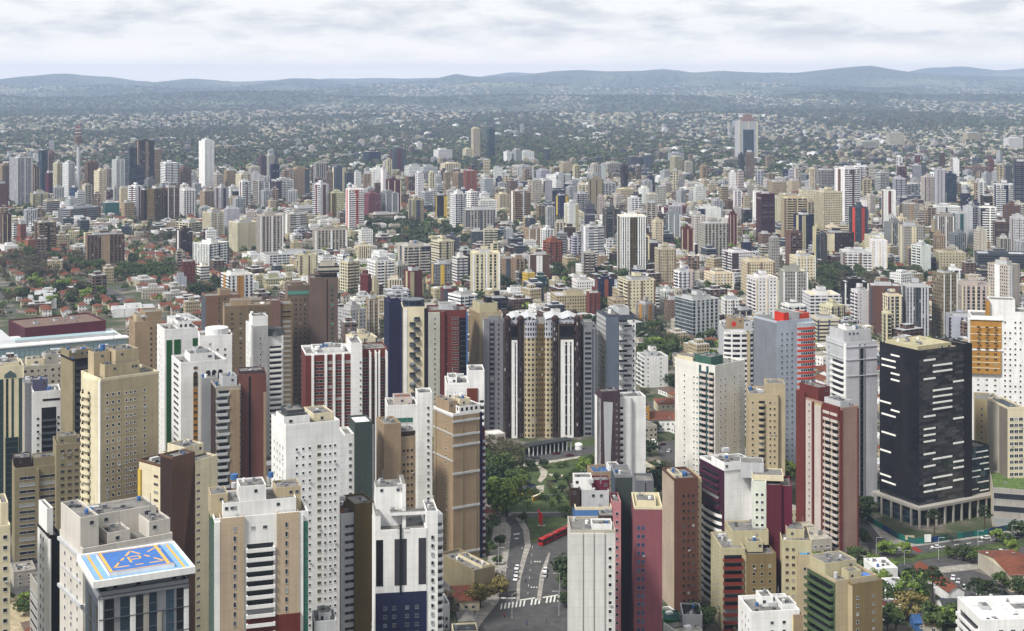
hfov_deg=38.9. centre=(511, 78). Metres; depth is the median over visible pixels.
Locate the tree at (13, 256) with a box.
[6,254,19,259]
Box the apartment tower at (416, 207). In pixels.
[408,196,423,222]
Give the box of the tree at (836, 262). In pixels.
[831,260,840,266]
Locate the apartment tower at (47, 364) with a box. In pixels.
[21,350,59,386]
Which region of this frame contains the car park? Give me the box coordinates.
[943,570,1023,595]
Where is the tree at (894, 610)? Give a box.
[883,602,901,630]
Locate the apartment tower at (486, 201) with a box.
[478,196,496,216]
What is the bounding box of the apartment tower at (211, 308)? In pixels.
[201,287,240,330]
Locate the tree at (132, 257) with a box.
[128,252,139,261]
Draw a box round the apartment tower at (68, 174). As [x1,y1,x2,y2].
[62,160,74,196]
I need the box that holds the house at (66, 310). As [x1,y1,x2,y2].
[61,307,72,314]
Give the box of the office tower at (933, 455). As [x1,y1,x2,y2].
[871,335,990,528]
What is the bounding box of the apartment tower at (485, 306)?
[469,295,501,364]
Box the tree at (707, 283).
[704,280,715,287]
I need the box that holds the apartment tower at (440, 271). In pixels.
[431,258,450,286]
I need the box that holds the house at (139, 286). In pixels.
[136,283,147,291]
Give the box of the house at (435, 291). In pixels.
[429,286,441,298]
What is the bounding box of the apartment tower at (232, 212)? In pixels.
[224,205,239,226]
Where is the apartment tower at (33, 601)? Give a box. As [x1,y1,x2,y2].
[30,572,37,630]
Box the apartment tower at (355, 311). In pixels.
[338,300,366,338]
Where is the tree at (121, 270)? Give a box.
[114,266,126,275]
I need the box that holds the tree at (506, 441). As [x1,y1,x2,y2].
[501,438,516,451]
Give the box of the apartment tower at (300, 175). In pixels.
[288,166,309,195]
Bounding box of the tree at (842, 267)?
[837,265,848,270]
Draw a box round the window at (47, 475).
[40,474,54,477]
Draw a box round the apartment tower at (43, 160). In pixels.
[38,148,47,190]
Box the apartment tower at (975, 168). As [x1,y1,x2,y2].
[964,164,987,175]
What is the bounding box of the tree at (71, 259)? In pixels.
[67,257,81,264]
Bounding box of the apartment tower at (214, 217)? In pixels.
[202,207,224,236]
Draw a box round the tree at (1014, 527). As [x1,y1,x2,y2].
[1007,519,1023,538]
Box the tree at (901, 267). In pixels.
[896,266,909,269]
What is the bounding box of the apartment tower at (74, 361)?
[61,339,90,436]
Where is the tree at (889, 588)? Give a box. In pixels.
[883,579,899,598]
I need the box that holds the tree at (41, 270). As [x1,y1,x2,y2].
[35,265,46,277]
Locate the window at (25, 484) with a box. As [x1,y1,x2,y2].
[19,482,34,486]
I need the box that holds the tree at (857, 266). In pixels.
[853,263,863,273]
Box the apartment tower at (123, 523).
[57,487,172,630]
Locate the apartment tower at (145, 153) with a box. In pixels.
[136,138,153,178]
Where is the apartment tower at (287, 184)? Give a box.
[271,177,293,199]
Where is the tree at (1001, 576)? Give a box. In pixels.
[991,571,1009,588]
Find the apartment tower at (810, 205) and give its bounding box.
[807,198,813,213]
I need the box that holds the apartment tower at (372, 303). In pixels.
[365,291,378,335]
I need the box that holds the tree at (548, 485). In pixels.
[546,481,553,488]
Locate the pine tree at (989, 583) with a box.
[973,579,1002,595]
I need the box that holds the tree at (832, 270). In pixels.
[824,267,837,275]
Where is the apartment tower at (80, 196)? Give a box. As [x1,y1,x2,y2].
[75,190,85,203]
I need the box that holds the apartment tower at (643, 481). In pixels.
[633,473,653,491]
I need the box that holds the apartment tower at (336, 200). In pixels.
[329,189,344,216]
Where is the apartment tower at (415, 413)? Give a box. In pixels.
[385,388,431,507]
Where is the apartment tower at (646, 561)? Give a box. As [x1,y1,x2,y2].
[631,490,661,630]
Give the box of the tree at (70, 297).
[64,293,76,305]
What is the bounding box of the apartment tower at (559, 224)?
[554,219,565,236]
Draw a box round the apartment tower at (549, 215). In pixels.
[545,205,554,227]
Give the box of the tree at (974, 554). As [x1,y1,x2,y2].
[961,545,981,562]
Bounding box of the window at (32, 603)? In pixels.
[30,597,36,612]
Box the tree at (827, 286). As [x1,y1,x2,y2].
[823,283,833,289]
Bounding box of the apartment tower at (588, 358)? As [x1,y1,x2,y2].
[580,319,596,435]
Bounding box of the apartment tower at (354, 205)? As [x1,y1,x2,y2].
[346,185,363,229]
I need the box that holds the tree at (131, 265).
[126,262,145,275]
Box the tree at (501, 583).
[491,575,509,596]
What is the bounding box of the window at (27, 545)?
[19,543,34,548]
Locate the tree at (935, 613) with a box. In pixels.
[920,599,947,627]
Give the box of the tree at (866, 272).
[863,270,878,278]
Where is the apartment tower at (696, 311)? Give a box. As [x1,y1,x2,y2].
[675,290,718,338]
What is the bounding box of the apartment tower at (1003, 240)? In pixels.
[996,233,1009,250]
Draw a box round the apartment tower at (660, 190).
[655,185,665,205]
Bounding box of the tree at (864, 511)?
[859,505,873,521]
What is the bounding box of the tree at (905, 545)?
[897,542,911,557]
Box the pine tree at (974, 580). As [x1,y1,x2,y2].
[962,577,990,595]
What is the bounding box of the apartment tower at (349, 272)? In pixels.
[340,256,358,293]
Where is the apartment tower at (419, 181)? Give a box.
[415,171,423,197]
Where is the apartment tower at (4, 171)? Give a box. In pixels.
[0,163,8,199]
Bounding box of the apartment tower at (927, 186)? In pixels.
[921,173,933,203]
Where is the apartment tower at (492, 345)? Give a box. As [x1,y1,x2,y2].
[482,314,503,430]
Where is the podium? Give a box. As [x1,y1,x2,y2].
[443,548,494,593]
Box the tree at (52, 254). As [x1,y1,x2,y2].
[49,251,60,257]
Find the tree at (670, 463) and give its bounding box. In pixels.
[662,460,674,466]
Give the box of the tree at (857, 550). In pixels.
[845,546,872,560]
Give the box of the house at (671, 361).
[668,352,679,364]
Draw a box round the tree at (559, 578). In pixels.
[556,572,566,588]
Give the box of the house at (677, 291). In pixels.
[671,288,686,294]
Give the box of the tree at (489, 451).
[485,449,491,457]
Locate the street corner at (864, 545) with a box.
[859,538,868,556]
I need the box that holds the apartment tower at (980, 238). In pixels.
[973,226,986,256]
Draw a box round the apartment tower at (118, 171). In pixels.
[112,156,124,200]
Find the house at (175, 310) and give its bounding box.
[170,305,180,314]
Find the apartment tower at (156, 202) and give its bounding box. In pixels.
[147,185,165,221]
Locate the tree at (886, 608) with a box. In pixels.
[883,602,905,629]
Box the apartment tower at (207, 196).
[200,187,213,206]
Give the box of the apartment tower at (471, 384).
[445,364,483,426]
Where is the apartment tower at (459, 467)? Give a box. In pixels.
[433,388,485,557]
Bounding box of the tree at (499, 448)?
[490,439,515,456]
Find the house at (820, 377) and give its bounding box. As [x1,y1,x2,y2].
[815,374,825,382]
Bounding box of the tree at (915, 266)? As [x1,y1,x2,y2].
[910,264,922,271]
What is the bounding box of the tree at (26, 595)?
[17,591,29,601]
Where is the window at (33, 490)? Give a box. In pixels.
[19,489,34,493]
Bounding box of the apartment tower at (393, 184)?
[386,177,400,211]
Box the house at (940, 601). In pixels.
[935,598,956,623]
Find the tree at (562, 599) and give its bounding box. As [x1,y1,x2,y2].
[556,592,566,606]
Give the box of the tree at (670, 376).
[662,373,674,387]
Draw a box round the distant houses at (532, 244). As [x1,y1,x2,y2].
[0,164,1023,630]
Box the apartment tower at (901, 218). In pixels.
[896,213,906,221]
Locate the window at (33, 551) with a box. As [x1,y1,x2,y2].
[19,550,34,554]
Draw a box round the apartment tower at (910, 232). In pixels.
[899,221,923,265]
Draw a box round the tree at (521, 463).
[512,455,525,466]
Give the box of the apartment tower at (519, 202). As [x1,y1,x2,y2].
[509,186,530,222]
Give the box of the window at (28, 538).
[19,537,34,541]
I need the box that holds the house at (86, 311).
[78,310,92,313]
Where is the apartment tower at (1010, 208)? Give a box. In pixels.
[1003,201,1020,221]
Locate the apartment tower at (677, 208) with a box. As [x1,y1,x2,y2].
[668,203,682,214]
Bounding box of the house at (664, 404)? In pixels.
[653,398,674,410]
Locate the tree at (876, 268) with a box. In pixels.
[872,267,882,275]
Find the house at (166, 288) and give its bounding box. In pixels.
[160,285,168,291]
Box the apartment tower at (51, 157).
[48,149,54,170]
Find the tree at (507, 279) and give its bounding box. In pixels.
[500,274,511,288]
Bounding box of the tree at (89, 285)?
[87,284,100,290]
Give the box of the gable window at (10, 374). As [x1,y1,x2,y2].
[4,371,15,377]
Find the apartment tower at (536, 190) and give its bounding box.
[531,177,541,203]
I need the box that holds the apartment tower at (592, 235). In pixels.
[581,221,603,266]
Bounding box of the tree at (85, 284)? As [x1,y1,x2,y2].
[76,279,89,289]
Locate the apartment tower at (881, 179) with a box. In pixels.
[875,170,888,190]
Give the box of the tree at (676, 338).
[658,334,681,344]
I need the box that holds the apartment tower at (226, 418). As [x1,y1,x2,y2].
[211,372,240,490]
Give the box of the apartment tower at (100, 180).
[94,168,106,202]
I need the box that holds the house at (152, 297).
[150,294,159,299]
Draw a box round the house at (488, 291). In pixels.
[484,288,498,295]
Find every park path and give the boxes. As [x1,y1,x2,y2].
[515,456,578,467]
[536,485,543,491]
[538,466,547,481]
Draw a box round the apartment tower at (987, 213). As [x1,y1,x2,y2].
[978,203,996,245]
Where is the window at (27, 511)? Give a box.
[19,510,34,514]
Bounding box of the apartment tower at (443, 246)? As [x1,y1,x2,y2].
[431,235,454,261]
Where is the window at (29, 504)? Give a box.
[19,503,34,507]
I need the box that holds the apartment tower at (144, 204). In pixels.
[141,188,146,220]
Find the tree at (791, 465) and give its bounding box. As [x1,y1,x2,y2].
[785,460,795,476]
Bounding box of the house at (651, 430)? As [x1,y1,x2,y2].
[646,421,656,439]
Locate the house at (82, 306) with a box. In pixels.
[78,302,86,311]
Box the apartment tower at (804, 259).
[789,250,815,284]
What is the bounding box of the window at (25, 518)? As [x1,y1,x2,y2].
[19,516,34,520]
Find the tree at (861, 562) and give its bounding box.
[857,560,863,566]
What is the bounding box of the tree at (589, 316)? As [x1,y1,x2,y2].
[580,314,595,323]
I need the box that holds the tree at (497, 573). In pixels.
[495,570,505,577]
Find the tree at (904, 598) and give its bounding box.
[893,590,929,616]
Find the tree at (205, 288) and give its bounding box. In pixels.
[198,285,215,293]
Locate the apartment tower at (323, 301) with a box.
[308,260,338,344]
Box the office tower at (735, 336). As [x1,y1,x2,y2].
[718,315,752,436]
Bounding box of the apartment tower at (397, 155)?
[389,147,405,170]
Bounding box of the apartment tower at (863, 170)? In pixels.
[851,163,866,188]
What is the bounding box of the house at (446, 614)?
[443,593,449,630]
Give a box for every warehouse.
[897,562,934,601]
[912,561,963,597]
[978,549,1023,591]
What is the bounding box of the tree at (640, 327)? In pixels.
[636,323,652,332]
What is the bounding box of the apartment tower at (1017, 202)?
[1013,200,1023,215]
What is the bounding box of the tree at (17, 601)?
[13,597,24,606]
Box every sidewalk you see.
[474,512,557,628]
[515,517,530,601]
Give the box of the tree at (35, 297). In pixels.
[33,294,42,300]
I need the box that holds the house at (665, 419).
[649,411,674,431]
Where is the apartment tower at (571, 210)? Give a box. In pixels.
[564,199,578,230]
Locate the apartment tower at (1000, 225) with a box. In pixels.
[992,216,1008,245]
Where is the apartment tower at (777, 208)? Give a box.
[775,195,780,220]
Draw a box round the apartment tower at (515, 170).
[512,164,532,177]
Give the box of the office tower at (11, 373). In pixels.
[0,352,22,521]
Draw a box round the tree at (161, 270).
[149,266,166,277]
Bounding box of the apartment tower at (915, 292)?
[902,277,928,335]
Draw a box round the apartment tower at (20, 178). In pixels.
[9,154,32,205]
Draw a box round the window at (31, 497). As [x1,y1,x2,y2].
[19,496,34,500]
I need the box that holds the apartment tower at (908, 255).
[906,242,915,265]
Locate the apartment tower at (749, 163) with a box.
[745,150,753,177]
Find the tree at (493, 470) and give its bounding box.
[485,463,508,480]
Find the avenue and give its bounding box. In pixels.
[856,534,1023,567]
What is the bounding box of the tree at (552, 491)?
[548,488,556,494]
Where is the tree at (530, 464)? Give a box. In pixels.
[524,459,536,470]
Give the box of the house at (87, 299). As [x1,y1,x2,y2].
[83,294,93,303]
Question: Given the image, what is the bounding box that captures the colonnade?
[524,437,571,456]
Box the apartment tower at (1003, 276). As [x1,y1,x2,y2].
[987,257,1019,306]
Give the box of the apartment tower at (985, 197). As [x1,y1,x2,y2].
[980,192,992,205]
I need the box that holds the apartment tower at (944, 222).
[935,212,953,246]
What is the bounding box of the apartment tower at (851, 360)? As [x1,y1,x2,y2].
[825,323,877,502]
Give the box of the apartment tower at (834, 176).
[833,167,839,185]
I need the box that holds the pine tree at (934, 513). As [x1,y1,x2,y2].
[925,508,943,535]
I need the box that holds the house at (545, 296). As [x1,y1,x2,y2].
[543,292,546,301]
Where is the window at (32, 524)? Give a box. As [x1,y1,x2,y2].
[19,523,34,527]
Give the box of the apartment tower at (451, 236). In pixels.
[446,232,459,251]
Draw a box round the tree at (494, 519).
[485,513,498,527]
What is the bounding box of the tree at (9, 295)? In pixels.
[2,291,15,302]
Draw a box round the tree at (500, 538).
[493,534,505,542]
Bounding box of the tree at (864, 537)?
[860,533,872,542]
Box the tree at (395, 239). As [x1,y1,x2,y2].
[391,236,403,243]
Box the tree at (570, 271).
[565,270,574,275]
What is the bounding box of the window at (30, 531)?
[19,530,34,534]
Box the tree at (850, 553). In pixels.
[846,550,856,558]
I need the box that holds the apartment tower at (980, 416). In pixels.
[974,392,995,443]
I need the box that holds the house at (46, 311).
[42,307,51,316]
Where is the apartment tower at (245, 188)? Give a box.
[239,179,250,207]
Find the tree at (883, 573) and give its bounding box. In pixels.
[870,567,890,577]
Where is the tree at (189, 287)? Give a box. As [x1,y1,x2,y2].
[185,281,201,292]
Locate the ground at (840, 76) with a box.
[0,66,1023,630]
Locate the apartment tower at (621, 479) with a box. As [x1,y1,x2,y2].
[611,464,631,630]
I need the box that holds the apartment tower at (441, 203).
[435,191,446,216]
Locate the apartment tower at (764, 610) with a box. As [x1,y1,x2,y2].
[738,587,802,630]
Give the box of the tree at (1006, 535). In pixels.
[999,532,1015,540]
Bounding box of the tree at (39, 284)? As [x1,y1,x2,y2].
[27,276,44,287]
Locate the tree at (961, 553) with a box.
[953,544,971,560]
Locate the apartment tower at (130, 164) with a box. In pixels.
[125,145,136,186]
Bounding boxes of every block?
[10,560,35,587]
[12,223,16,239]
[25,236,35,247]
[43,198,59,213]
[58,204,100,223]
[84,229,102,243]
[102,200,118,215]
[175,249,184,266]
[175,272,186,288]
[177,217,201,231]
[197,262,208,280]
[229,257,238,269]
[246,612,299,630]
[260,248,326,264]
[263,273,283,285]
[271,262,281,270]
[283,272,296,280]
[284,204,311,212]
[290,239,301,248]
[312,605,335,630]
[318,252,336,262]
[346,328,376,344]
[357,240,370,258]
[369,211,395,218]
[371,276,378,294]
[387,275,401,287]
[395,260,407,282]
[440,283,455,301]
[448,287,477,309]
[451,622,477,630]
[462,250,469,274]
[470,227,482,245]
[490,240,500,256]
[491,290,507,311]
[498,221,508,228]
[515,255,526,271]
[522,269,534,286]
[524,224,541,242]
[535,272,546,286]
[549,275,562,285]
[550,288,588,310]
[551,308,560,312]
[567,236,570,250]
[572,271,594,289]
[586,286,600,313]
[595,273,613,297]
[597,252,607,266]
[606,237,615,257]
[608,293,626,305]
[631,265,645,272]
[636,297,654,321]
[636,337,643,345]
[636,344,667,387]
[649,239,661,262]
[656,287,663,306]
[659,203,685,213]
[660,284,672,311]
[662,610,679,622]
[664,292,674,320]
[680,602,701,628]
[683,286,709,293]
[684,264,693,287]
[694,204,720,219]
[704,267,733,288]
[713,156,759,164]
[721,215,728,222]
[721,292,740,315]
[722,314,752,327]
[733,303,752,316]
[741,234,751,250]
[741,238,750,250]
[758,231,770,243]
[759,244,767,255]
[781,299,806,311]
[802,521,831,551]
[811,310,840,342]
[819,298,844,318]
[841,246,871,272]
[841,276,868,303]
[931,253,935,270]
[945,309,967,339]
[947,244,957,249]
[948,263,961,279]
[956,595,1023,630]
[960,181,968,186]
[974,248,1023,269]
[976,265,986,277]
[990,471,1023,526]
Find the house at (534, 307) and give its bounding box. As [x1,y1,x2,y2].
[528,303,544,312]
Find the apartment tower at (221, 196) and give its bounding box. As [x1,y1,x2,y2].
[214,184,228,208]
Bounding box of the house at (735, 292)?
[727,290,738,295]
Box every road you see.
[478,512,572,630]
[522,446,594,462]
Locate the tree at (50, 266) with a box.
[45,263,59,272]
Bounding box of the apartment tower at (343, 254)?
[337,250,349,274]
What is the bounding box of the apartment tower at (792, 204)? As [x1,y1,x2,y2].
[781,193,806,237]
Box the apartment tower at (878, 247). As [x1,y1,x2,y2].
[870,235,887,268]
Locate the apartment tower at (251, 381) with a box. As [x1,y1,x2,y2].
[236,357,265,482]
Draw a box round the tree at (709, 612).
[695,604,720,629]
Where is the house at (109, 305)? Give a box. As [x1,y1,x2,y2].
[107,302,118,309]
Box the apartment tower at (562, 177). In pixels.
[546,172,571,187]
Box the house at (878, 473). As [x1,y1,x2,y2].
[877,467,879,481]
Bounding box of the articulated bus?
[538,525,566,545]
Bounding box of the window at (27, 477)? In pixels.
[19,476,34,479]
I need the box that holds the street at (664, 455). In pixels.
[657,440,674,464]
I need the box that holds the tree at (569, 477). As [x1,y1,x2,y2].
[562,472,572,485]
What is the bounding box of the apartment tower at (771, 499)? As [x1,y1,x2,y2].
[740,457,791,592]
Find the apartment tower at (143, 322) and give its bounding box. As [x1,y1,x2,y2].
[129,307,161,369]
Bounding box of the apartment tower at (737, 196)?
[733,188,741,206]
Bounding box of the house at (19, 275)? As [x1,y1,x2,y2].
[15,272,25,280]
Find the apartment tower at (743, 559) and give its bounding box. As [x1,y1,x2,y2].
[711,519,775,630]
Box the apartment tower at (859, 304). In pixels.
[850,283,868,324]
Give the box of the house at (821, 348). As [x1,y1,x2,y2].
[817,344,825,351]
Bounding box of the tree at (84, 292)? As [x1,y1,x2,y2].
[78,287,92,297]
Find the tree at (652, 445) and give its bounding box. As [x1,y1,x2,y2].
[646,438,660,455]
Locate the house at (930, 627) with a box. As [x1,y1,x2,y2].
[920,614,943,630]
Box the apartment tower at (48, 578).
[37,499,59,630]
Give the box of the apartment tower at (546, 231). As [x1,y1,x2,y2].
[540,225,553,246]
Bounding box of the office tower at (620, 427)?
[595,387,645,491]
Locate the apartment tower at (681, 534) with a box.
[662,466,700,611]
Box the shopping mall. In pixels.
[0,328,128,358]
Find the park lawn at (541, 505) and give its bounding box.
[491,440,594,514]
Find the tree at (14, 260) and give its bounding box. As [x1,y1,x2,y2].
[8,257,23,266]
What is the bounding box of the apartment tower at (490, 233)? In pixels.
[483,225,497,248]
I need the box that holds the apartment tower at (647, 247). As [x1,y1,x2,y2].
[647,236,648,259]
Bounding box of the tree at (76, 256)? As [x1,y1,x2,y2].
[70,253,85,261]
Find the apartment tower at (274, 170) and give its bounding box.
[270,162,279,189]
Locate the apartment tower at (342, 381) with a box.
[301,335,387,479]
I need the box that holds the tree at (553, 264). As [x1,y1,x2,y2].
[550,261,561,266]
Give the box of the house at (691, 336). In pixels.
[687,334,697,339]
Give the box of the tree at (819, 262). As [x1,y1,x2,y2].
[816,260,827,265]
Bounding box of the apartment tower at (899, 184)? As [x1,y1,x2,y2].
[893,175,905,201]
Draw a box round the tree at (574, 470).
[571,468,580,473]
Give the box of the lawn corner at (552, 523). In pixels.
[524,516,566,542]
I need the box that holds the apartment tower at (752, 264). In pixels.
[741,255,774,293]
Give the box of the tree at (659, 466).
[648,460,666,473]
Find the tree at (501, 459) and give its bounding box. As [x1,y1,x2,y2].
[485,452,514,471]
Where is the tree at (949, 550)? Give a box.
[944,545,955,558]
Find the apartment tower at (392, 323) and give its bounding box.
[384,295,401,396]
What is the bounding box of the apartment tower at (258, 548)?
[208,471,307,630]
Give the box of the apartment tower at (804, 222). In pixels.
[794,210,813,249]
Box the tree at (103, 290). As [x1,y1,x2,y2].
[96,285,107,293]
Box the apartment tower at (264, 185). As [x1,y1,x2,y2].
[258,178,269,204]
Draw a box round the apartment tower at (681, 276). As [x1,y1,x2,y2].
[674,264,689,287]
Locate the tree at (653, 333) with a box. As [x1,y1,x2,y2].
[647,331,662,336]
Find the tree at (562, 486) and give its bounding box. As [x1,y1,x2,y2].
[557,483,566,491]
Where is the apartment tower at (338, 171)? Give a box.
[330,165,345,191]
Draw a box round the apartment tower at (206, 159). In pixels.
[199,138,213,186]
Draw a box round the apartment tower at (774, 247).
[768,232,779,271]
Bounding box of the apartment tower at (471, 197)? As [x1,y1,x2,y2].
[465,187,477,207]
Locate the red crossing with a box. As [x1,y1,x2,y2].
[911,547,921,551]
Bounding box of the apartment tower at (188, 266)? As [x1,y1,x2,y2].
[181,256,194,284]
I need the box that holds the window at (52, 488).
[40,487,54,491]
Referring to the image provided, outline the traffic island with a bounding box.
[537,553,549,599]
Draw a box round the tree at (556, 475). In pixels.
[552,472,560,479]
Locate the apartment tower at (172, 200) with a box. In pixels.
[163,184,179,217]
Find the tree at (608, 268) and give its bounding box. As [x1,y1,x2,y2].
[602,265,610,271]
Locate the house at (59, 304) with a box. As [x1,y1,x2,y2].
[56,297,62,305]
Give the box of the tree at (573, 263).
[566,261,579,268]
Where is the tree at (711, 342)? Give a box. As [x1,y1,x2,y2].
[704,339,715,347]
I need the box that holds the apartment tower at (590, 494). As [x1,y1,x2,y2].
[569,468,620,630]
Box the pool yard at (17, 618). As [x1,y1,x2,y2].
[10,598,29,630]
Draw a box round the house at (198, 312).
[193,310,200,317]
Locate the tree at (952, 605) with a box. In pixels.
[943,601,956,626]
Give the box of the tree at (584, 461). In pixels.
[576,456,591,470]
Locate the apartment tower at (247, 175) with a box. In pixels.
[236,171,251,186]
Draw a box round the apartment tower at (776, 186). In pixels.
[768,179,786,194]
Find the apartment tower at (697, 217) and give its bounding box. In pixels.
[691,211,706,242]
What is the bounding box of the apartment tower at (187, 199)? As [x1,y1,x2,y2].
[180,186,195,216]
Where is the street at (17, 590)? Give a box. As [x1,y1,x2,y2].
[10,554,37,594]
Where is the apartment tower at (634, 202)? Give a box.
[627,195,641,211]
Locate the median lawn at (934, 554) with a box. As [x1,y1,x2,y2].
[890,539,1023,563]
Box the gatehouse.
[574,442,582,449]
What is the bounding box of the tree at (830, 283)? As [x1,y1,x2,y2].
[821,281,837,289]
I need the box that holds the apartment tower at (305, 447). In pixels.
[271,404,339,630]
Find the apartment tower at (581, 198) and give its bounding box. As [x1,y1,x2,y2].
[573,190,588,211]
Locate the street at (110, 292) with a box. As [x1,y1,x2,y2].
[86,280,127,302]
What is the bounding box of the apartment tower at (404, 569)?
[372,475,437,630]
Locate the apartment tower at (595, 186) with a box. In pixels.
[588,175,602,209]
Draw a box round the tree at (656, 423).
[651,421,661,428]
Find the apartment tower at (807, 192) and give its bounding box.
[799,187,814,200]
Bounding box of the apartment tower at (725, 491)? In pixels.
[699,447,751,601]
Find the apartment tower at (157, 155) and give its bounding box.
[154,147,160,183]
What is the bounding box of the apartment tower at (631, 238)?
[617,211,646,274]
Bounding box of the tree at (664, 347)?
[658,345,675,352]
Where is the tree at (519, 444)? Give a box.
[509,442,528,455]
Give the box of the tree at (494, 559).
[492,555,502,564]
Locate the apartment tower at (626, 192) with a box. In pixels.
[616,187,635,199]
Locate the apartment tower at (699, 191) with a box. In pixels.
[693,184,705,201]
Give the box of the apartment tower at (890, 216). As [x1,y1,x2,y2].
[887,214,895,220]
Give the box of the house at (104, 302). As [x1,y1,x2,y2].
[102,299,111,304]
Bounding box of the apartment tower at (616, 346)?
[596,304,635,391]
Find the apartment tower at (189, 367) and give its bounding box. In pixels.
[171,346,225,441]
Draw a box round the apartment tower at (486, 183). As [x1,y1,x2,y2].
[480,177,492,195]
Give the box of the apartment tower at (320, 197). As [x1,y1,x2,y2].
[312,180,328,214]
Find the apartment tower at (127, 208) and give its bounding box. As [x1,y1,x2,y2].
[121,199,134,218]
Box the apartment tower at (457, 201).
[450,189,465,227]
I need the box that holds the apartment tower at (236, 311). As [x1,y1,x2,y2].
[223,297,292,404]
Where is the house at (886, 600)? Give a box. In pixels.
[883,598,904,620]
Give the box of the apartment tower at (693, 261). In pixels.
[687,251,699,270]
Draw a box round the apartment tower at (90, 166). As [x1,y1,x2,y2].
[84,159,97,187]
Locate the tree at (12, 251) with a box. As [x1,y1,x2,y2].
[7,247,18,252]
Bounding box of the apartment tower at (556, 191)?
[552,188,564,201]
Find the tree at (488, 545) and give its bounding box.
[484,539,497,554]
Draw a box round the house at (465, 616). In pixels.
[456,609,475,622]
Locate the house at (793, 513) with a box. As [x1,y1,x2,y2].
[792,504,795,521]
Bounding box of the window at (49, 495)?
[40,494,54,498]
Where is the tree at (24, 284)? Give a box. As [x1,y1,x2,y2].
[22,280,36,291]
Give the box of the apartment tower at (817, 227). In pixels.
[813,223,822,255]
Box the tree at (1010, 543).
[1003,539,1019,550]
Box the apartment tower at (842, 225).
[838,221,848,230]
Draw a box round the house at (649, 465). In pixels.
[646,462,654,472]
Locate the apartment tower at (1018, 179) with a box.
[1013,158,1023,202]
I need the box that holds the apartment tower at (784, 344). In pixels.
[753,309,814,474]
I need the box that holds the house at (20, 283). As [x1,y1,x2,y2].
[16,280,23,285]
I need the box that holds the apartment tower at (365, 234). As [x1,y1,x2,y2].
[358,227,372,244]
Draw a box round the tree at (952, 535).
[945,531,957,541]
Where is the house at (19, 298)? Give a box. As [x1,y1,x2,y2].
[16,294,25,300]
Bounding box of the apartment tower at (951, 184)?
[946,171,956,202]
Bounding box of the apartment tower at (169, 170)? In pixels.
[160,160,177,185]
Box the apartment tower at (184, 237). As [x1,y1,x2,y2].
[176,225,192,255]
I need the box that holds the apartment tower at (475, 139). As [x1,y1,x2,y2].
[471,127,479,156]
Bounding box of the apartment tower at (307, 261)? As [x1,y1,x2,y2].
[298,249,317,277]
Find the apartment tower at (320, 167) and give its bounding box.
[313,160,327,183]
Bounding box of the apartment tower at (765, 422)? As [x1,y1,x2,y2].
[746,379,784,475]
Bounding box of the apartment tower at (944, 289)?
[932,266,957,336]
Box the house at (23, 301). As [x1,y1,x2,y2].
[20,298,31,307]
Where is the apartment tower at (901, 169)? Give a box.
[897,163,906,182]
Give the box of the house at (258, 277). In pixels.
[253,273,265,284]
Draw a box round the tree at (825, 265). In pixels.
[818,263,830,269]
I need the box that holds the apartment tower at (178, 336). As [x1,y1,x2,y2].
[157,316,197,453]
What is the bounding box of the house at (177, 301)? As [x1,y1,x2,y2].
[174,298,184,304]
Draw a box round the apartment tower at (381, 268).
[367,255,394,288]
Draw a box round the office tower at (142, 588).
[77,541,194,630]
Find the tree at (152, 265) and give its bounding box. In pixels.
[146,261,167,270]
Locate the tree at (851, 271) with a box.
[845,269,854,276]
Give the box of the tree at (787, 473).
[785,469,790,479]
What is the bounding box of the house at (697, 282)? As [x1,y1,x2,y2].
[694,279,704,285]
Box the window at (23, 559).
[19,557,34,561]
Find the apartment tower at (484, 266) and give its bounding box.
[470,245,499,292]
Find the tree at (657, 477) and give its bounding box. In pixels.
[646,468,661,492]
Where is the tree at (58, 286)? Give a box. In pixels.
[53,282,66,293]
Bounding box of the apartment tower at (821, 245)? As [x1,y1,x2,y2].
[816,226,826,260]
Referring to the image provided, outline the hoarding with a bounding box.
[866,516,1007,543]
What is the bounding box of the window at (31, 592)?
[30,588,36,602]
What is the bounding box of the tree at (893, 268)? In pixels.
[886,265,897,270]
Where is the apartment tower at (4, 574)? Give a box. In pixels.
[0,493,9,630]
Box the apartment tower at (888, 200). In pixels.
[881,187,895,229]
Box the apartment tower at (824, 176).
[815,166,832,187]
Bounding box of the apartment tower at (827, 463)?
[796,380,858,555]
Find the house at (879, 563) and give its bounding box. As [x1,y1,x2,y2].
[864,557,897,576]
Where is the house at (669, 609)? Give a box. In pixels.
[662,606,680,629]
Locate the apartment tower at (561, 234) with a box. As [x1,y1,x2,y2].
[556,229,566,255]
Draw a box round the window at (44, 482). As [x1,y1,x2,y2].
[40,480,54,484]
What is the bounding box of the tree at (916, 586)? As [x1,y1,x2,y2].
[895,570,931,601]
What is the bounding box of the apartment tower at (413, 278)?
[404,264,421,297]
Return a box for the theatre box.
[8,312,105,337]
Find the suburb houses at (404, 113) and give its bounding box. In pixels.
[0,82,1023,168]
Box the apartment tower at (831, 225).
[825,222,838,229]
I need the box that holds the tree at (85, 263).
[78,260,87,268]
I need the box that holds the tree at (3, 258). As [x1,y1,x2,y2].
[0,256,6,265]
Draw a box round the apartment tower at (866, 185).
[862,178,870,196]
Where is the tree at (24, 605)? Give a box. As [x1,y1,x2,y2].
[12,600,29,615]
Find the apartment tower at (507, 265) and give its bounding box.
[500,252,514,286]
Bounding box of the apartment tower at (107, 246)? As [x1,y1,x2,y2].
[85,230,124,265]
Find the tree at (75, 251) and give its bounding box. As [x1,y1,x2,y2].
[71,249,83,254]
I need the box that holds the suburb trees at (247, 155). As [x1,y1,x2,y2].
[0,72,1023,179]
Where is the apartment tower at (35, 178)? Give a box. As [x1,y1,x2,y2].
[33,164,38,192]

